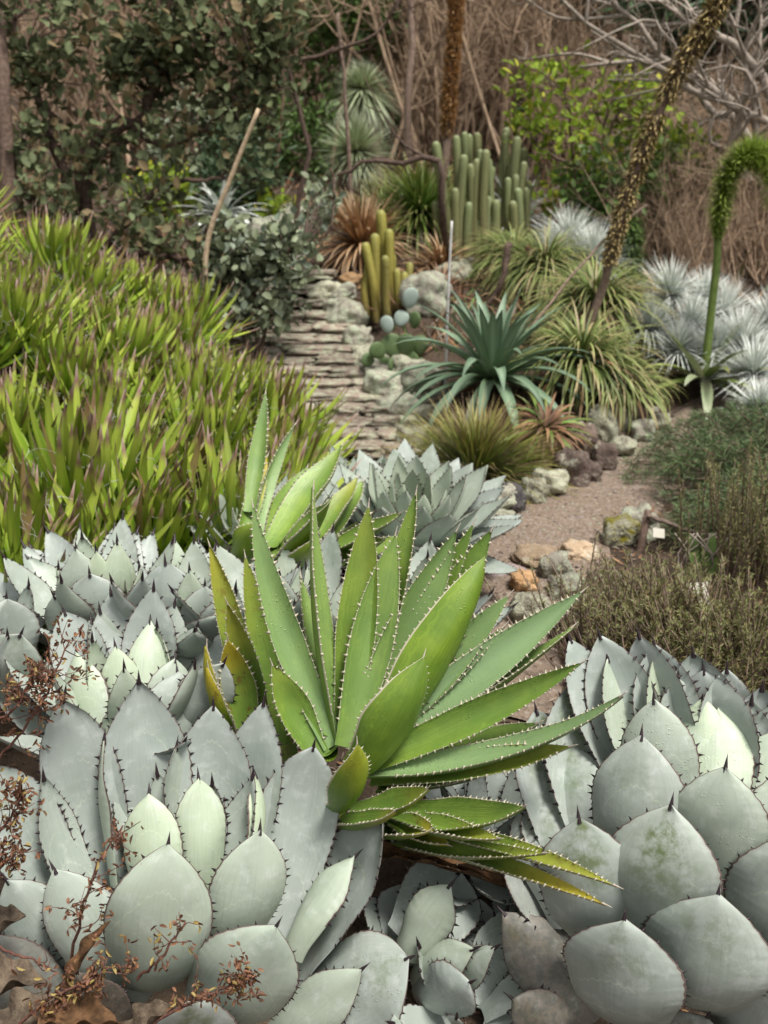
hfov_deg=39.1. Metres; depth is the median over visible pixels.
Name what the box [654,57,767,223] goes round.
bare thicket
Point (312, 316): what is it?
stone step
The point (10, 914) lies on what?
dead leaf
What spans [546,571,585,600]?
rock
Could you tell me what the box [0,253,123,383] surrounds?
spiky rosette
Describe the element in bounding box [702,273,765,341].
silver tuft
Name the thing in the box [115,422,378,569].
spiky rosette
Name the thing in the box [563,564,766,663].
heath bush
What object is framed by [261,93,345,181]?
shrub
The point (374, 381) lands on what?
rock
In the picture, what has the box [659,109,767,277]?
bare thicket
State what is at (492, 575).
rock
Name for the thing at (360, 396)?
stone step
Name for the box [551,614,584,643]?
rock
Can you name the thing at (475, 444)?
grass tuft
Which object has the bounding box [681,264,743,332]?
silver tuft
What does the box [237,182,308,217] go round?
shrub
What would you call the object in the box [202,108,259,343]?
dry stalk
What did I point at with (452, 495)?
silver agave
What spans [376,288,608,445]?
blue agave
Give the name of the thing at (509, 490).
rock
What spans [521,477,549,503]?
rock
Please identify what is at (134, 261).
spiky rosette
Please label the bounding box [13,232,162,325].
spiky rosette
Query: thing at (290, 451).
spiky rosette
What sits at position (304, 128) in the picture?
bare tree
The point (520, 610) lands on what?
rock
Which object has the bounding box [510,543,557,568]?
rock
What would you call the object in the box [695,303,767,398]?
silver tuft
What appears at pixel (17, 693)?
dried weed
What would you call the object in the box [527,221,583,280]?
silver tuft
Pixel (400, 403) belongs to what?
rock
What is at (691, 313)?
silver tuft
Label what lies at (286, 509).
green agave
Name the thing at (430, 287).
rock
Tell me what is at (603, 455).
rock
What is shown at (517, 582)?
rock
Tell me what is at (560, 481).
rock
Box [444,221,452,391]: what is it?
plant stake
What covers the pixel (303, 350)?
stone step
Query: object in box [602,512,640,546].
rock
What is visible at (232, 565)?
silver agave
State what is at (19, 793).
dried weed
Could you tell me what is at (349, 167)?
dry stalk
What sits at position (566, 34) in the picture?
bare thicket
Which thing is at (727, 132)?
bare thicket
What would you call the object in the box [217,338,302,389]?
spiky rosette
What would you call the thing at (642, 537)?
wooden stake
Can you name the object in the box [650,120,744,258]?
shrub
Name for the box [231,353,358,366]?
stone step
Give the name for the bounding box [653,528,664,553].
plant label
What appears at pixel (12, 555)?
spiky rosette
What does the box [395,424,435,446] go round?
rock
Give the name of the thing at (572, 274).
dry stalk
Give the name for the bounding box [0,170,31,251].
spiky rosette
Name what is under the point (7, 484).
spiky rosette
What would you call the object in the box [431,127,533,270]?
column cactus
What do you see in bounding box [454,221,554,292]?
arching clump
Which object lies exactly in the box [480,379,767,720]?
path
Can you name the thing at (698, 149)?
bare thicket
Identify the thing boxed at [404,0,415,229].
dry stalk
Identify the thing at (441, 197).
bare tree
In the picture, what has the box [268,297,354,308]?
stone step
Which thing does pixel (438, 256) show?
leafy clump
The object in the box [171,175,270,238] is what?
leafy clump
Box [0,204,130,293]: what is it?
spiky rosette
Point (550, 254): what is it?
arching clump
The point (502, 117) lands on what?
bare thicket
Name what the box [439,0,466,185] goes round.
flower stalk
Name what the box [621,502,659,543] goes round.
rock
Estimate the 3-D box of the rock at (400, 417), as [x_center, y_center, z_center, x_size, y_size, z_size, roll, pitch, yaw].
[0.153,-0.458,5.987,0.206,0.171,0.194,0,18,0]
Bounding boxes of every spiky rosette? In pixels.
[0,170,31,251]
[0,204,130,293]
[0,211,33,261]
[0,226,25,277]
[0,247,93,329]
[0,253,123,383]
[0,267,61,408]
[0,300,154,435]
[0,351,87,467]
[0,363,228,550]
[0,426,19,469]
[0,445,105,549]
[0,447,173,665]
[0,526,44,572]
[12,342,194,440]
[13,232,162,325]
[44,420,236,557]
[52,273,156,350]
[65,292,216,394]
[105,244,176,314]
[111,400,220,501]
[112,327,288,430]
[114,281,257,369]
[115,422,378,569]
[117,365,300,492]
[120,261,259,348]
[146,332,266,403]
[181,347,351,459]
[190,410,357,493]
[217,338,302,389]
[218,378,385,465]
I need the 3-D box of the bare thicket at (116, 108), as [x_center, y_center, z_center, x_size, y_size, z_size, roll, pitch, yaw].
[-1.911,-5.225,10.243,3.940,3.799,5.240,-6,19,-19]
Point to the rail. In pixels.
(661, 520)
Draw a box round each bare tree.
[282,0,430,267]
[314,75,448,260]
[495,0,767,216]
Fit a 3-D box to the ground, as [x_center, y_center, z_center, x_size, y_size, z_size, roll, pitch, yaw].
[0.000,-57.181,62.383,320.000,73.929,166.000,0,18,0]
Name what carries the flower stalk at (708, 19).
on the ground
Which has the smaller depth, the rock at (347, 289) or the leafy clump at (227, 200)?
the rock at (347, 289)
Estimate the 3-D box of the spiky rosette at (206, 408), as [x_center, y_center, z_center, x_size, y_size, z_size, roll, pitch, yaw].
[-0.754,-0.269,4.536,0.836,0.656,0.812,23,30,24]
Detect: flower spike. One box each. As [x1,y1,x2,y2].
[524,243,536,300]
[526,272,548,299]
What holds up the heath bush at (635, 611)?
on the ground
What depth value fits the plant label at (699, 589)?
3.38 m
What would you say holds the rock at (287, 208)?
on the ground
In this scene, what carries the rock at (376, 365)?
on the ground
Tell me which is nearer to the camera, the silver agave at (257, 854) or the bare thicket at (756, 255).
the silver agave at (257, 854)
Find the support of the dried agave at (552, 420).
on the ground
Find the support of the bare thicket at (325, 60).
on the ground
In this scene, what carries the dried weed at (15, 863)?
on the ground
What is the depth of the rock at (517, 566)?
4.13 m
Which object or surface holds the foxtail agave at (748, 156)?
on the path
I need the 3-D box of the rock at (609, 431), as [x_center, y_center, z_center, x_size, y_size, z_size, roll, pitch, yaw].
[1.180,-0.468,5.827,0.186,0.232,0.192,4,19,13]
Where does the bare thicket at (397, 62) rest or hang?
on the ground
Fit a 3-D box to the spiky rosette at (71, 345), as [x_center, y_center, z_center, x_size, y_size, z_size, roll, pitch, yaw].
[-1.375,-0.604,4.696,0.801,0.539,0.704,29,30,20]
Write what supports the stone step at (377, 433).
on the ground
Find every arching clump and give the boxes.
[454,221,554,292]
[473,214,615,311]
[505,298,670,430]
[509,252,688,363]
[516,222,616,268]
[552,346,687,433]
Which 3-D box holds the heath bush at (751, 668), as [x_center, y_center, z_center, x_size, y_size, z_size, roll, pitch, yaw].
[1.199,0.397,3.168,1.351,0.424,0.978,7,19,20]
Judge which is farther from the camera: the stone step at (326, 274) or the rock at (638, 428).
the stone step at (326, 274)
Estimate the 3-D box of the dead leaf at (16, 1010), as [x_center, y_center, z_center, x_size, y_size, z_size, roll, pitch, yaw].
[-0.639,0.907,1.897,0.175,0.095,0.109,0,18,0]
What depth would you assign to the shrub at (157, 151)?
10.01 m
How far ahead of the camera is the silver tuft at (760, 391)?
5.79 m
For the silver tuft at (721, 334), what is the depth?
6.37 m
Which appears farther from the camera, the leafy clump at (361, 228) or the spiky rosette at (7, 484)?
the leafy clump at (361, 228)
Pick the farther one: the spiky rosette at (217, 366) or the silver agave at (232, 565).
the spiky rosette at (217, 366)
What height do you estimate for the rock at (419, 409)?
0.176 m
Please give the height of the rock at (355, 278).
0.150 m
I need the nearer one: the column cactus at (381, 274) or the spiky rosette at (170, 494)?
the spiky rosette at (170, 494)
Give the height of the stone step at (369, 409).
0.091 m
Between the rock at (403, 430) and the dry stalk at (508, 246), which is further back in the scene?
the dry stalk at (508, 246)
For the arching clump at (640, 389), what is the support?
on the ground
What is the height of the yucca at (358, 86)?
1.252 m
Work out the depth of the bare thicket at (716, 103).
10.05 m
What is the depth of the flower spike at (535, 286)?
7.59 m
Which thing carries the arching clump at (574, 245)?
on the ground
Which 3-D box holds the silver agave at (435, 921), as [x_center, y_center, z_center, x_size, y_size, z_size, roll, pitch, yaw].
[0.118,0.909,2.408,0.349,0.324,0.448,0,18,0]
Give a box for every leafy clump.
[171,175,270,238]
[303,182,418,279]
[329,172,427,244]
[344,147,497,257]
[398,229,483,280]
[415,262,481,303]
[494,173,558,238]
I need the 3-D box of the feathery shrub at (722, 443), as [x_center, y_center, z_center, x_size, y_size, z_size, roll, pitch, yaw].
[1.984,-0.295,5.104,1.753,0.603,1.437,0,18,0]
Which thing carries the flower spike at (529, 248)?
on the ground
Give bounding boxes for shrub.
[0,0,311,288]
[121,160,210,221]
[142,82,220,199]
[185,115,298,223]
[188,171,346,363]
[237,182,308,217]
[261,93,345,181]
[263,54,353,165]
[285,0,407,132]
[331,74,420,133]
[492,38,684,233]
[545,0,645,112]
[552,120,721,252]
[615,393,767,511]
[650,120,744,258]
[659,458,767,570]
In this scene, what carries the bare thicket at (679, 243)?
on the ground
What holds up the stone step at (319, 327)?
on the ground
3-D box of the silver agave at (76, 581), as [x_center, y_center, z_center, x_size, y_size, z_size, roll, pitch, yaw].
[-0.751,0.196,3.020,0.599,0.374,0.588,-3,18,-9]
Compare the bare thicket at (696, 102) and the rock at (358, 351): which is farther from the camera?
the bare thicket at (696, 102)
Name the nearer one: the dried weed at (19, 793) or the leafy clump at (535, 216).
the dried weed at (19, 793)
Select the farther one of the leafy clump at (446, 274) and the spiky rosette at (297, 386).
the leafy clump at (446, 274)
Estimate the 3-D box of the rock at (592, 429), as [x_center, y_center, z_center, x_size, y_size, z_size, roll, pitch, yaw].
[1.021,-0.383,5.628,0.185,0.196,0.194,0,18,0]
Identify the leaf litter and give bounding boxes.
[0,412,765,1022]
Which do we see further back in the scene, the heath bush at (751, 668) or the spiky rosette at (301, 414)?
the spiky rosette at (301, 414)
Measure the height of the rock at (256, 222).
0.526 m
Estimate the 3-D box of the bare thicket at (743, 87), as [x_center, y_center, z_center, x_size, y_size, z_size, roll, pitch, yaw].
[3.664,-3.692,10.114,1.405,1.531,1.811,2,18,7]
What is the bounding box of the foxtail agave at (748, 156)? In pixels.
[645,129,767,418]
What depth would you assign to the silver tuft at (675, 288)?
6.76 m
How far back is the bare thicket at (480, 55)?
14.55 m
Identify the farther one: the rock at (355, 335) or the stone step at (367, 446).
the rock at (355, 335)
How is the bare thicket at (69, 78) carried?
on the ground
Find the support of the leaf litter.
on the ground
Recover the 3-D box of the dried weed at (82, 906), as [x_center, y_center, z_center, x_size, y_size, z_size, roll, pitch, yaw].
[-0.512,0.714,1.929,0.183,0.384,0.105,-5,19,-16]
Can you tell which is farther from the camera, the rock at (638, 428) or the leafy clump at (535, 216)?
the leafy clump at (535, 216)
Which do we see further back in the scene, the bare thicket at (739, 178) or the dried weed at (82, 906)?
the bare thicket at (739, 178)
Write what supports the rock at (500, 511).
on the path
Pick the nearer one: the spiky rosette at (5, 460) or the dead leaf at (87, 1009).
the dead leaf at (87, 1009)
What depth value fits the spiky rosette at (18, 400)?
4.21 m
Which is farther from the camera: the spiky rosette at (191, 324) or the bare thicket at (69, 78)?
the bare thicket at (69, 78)
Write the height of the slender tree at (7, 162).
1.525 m
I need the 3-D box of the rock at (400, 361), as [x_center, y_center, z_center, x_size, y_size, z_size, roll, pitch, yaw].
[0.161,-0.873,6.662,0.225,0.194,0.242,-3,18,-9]
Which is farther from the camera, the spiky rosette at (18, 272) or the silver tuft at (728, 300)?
the silver tuft at (728, 300)
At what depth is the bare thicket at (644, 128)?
9.07 m
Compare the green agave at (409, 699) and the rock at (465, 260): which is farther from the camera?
the rock at (465, 260)
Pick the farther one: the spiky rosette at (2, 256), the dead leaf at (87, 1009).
the spiky rosette at (2, 256)
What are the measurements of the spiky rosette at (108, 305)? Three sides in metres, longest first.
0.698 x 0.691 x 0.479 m
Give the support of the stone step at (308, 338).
on the ground
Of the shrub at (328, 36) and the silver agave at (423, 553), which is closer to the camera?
the silver agave at (423, 553)
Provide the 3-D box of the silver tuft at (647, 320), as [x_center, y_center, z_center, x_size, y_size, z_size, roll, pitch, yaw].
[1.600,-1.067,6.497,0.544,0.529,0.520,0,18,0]
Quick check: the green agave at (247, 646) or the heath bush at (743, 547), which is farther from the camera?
the heath bush at (743, 547)
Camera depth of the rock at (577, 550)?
4.25 m
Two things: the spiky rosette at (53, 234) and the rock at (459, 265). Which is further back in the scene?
the rock at (459, 265)
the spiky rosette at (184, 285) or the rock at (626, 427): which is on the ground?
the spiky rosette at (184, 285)
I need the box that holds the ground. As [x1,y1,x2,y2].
[0,0,767,1023]
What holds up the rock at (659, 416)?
on the path
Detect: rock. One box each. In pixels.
[247,215,307,268]
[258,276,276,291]
[280,203,316,230]
[306,280,340,298]
[322,297,349,311]
[327,299,369,325]
[330,281,356,299]
[338,272,361,289]
[340,325,373,344]
[351,343,388,365]
[357,356,379,365]
[359,361,389,371]
[363,369,409,395]
[375,390,420,414]
[392,354,425,371]
[394,414,424,427]
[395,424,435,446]
[398,270,452,317]
[400,360,442,395]
[410,403,448,425]
[418,390,450,406]
[433,261,473,284]
[451,256,476,266]
[484,574,506,576]
[493,508,516,526]
[498,483,516,509]
[502,481,527,512]
[506,563,526,575]
[509,569,538,591]
[509,591,551,622]
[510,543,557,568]
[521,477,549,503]
[531,467,569,495]
[537,550,571,577]
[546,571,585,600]
[550,446,591,486]
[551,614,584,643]
[557,539,599,561]
[565,420,598,453]
[588,403,619,442]
[590,442,618,470]
[590,460,603,481]
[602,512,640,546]
[609,434,638,455]
[611,408,632,431]
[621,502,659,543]
[629,418,655,441]
[648,411,671,430]
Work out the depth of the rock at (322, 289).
7.87 m
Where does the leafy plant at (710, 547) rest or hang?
on the ground
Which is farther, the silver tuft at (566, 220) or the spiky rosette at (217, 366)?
the silver tuft at (566, 220)
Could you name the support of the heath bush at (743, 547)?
on the ground
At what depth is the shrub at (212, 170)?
9.27 m
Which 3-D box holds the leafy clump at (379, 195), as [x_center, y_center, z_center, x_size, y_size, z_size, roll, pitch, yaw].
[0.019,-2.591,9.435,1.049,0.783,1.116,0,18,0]
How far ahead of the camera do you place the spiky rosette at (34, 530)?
3.43 m
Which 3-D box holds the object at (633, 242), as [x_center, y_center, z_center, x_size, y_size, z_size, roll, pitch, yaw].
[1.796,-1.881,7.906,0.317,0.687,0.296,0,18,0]
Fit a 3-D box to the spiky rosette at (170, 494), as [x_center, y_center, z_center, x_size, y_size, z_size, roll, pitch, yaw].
[-0.791,0.113,3.732,0.908,0.733,0.934,-17,43,-42]
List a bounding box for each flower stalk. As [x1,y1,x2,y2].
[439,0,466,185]
[574,0,733,362]
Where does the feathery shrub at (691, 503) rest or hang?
on the ground
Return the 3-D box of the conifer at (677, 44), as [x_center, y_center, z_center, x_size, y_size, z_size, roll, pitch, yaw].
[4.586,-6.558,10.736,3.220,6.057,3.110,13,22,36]
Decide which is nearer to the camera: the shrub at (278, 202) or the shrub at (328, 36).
the shrub at (278, 202)
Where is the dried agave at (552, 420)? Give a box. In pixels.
[492,391,597,464]
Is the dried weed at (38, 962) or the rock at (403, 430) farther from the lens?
the rock at (403, 430)
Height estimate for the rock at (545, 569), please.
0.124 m
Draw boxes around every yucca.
[312,108,396,214]
[316,57,403,190]
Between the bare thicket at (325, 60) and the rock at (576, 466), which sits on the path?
the rock at (576, 466)
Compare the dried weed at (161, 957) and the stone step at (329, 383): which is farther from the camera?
the stone step at (329, 383)
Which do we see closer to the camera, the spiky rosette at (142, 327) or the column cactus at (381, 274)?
the spiky rosette at (142, 327)
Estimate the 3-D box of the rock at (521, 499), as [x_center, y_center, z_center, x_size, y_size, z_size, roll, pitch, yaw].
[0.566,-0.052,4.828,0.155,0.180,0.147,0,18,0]
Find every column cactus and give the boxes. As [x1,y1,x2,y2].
[360,210,413,322]
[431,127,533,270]
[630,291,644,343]
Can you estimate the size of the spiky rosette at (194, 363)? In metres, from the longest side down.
0.910 x 0.900 x 0.624 m
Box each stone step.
[200,268,336,279]
[214,310,328,322]
[218,321,358,333]
[218,332,342,346]
[219,284,311,294]
[220,344,363,356]
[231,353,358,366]
[265,365,364,378]
[267,377,363,390]
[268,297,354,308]
[288,389,383,402]
[306,401,388,416]
[313,413,437,427]
[316,425,444,441]
[326,438,451,459]
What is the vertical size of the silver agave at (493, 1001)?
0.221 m
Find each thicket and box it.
[4,0,245,148]
[23,0,402,168]
[80,0,509,156]
[208,0,479,123]
[285,0,692,151]
[291,0,479,103]
[311,0,599,164]
[316,0,545,143]
[344,0,639,118]
[361,1,549,103]
[416,0,640,133]
[459,2,646,101]
[465,0,767,182]
[515,9,705,192]
[537,104,747,268]
[538,64,763,231]
[560,20,767,197]
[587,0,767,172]
[594,165,767,290]
[645,44,767,161]
[647,93,764,240]
[653,83,767,283]
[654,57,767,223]
[658,87,767,255]
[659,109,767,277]
[674,78,767,235]
[708,43,767,137]
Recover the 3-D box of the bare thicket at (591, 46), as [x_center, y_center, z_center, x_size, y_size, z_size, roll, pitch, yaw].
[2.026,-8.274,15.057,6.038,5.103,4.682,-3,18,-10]
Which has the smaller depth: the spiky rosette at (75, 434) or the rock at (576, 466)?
the spiky rosette at (75, 434)
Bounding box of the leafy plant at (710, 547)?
[674,532,732,581]
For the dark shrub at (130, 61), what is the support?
on the ground
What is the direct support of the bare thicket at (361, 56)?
on the ground
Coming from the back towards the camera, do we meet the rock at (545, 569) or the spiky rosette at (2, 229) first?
the spiky rosette at (2, 229)
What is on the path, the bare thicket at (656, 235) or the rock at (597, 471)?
the rock at (597, 471)
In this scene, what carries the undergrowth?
on the ground
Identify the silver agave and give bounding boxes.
[0,511,222,645]
[0,572,44,700]
[0,579,238,758]
[0,670,418,1023]
[109,532,301,658]
[167,522,344,662]
[181,474,326,550]
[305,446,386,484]
[322,438,522,573]
[345,532,517,627]
[362,863,501,1020]
[385,898,523,1023]
[391,720,526,914]
[495,625,767,1023]
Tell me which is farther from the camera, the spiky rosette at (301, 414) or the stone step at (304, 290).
the stone step at (304, 290)
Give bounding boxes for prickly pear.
[361,288,428,370]
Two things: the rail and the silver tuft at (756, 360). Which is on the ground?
the silver tuft at (756, 360)
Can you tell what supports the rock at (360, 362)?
on the ground
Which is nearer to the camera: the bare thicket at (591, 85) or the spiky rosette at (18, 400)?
the spiky rosette at (18, 400)
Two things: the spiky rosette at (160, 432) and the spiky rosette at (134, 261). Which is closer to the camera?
the spiky rosette at (160, 432)
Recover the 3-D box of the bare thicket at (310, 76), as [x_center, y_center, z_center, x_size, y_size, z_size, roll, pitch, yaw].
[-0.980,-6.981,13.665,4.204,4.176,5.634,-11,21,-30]
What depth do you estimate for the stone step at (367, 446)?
5.69 m
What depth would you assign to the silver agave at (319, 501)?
3.74 m
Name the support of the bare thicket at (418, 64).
on the ground
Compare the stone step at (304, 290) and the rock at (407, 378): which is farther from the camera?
the stone step at (304, 290)
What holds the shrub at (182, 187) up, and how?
on the ground
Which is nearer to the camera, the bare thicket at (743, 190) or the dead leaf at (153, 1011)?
the dead leaf at (153, 1011)
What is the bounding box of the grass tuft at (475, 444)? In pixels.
[371,392,583,507]
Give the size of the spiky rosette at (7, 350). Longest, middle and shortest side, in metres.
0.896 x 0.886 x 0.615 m
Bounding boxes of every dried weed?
[0,611,99,758]
[0,639,70,719]
[0,767,46,866]
[0,831,40,877]
[0,945,57,974]
[18,923,138,1023]
[44,818,143,988]
[136,914,202,980]
[153,941,266,1023]
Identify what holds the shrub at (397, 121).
on the ground
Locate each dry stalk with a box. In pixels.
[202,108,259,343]
[336,13,352,238]
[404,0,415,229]
[473,241,512,310]
[492,204,646,387]
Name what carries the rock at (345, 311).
on the ground
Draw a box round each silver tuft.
[526,200,605,269]
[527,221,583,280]
[550,215,635,283]
[613,292,689,362]
[630,255,717,335]
[642,313,715,387]
[659,287,735,354]
[670,314,752,396]
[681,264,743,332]
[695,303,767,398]
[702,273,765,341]
[704,333,767,406]
[723,372,767,418]
[735,283,767,358]
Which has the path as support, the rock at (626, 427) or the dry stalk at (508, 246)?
the rock at (626, 427)
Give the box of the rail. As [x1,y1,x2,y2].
[647,514,731,542]
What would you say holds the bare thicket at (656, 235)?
on the ground
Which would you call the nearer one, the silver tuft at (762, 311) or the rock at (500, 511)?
the rock at (500, 511)
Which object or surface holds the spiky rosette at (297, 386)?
on the ground
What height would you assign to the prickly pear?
0.535 m
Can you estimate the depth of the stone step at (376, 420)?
6.07 m
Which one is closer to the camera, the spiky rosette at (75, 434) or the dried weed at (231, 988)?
the dried weed at (231, 988)
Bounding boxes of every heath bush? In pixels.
[484,541,767,680]
[552,529,767,692]
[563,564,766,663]
[665,436,767,601]
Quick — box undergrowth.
[0,0,767,357]
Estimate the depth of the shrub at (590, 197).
8.37 m
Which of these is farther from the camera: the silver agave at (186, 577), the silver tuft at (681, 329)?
the silver tuft at (681, 329)
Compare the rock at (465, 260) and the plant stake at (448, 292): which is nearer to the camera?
the plant stake at (448, 292)
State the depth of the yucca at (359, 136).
9.79 m
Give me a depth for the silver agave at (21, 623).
2.64 m
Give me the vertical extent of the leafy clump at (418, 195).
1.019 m
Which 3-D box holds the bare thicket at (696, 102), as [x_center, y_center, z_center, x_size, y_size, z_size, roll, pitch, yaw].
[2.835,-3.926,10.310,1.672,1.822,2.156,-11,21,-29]
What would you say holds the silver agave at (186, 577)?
on the ground
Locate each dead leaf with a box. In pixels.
[0,904,25,932]
[0,952,47,994]
[0,986,54,1023]
[37,992,121,1023]
[62,921,110,991]
[119,999,175,1023]
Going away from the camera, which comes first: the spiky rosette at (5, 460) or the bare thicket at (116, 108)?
the spiky rosette at (5, 460)
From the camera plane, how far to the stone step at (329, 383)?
6.58 m
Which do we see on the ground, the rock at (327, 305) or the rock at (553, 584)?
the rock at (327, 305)
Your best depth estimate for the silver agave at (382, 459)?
4.38 m
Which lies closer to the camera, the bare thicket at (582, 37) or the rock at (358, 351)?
the rock at (358, 351)
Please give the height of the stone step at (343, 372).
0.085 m
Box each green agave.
[203,538,299,763]
[230,390,403,569]
[249,482,626,906]
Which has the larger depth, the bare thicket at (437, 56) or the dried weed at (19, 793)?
the bare thicket at (437, 56)
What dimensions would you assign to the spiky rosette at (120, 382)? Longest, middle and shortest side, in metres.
0.864 x 0.759 x 0.582 m
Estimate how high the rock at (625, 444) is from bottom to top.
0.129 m
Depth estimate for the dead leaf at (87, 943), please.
1.95 m
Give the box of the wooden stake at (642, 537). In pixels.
[636,509,651,551]
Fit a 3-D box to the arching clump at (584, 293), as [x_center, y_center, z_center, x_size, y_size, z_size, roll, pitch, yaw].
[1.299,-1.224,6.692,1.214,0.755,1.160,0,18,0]
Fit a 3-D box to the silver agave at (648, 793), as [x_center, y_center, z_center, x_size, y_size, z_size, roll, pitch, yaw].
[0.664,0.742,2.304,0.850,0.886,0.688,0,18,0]
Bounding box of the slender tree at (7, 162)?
[0,0,17,226]
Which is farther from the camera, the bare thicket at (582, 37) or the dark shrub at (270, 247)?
the bare thicket at (582, 37)
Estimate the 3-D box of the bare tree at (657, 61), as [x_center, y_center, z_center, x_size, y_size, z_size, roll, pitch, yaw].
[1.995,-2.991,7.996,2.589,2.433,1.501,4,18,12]
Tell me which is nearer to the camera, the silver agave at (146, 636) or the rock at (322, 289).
the silver agave at (146, 636)
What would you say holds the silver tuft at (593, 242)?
on the ground
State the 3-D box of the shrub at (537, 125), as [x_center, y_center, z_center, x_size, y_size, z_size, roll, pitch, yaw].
[1.715,-2.985,8.843,1.581,1.558,1.240,-6,19,-17]
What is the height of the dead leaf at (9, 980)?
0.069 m
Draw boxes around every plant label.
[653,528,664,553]
[686,582,709,621]
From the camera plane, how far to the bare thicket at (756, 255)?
7.95 m

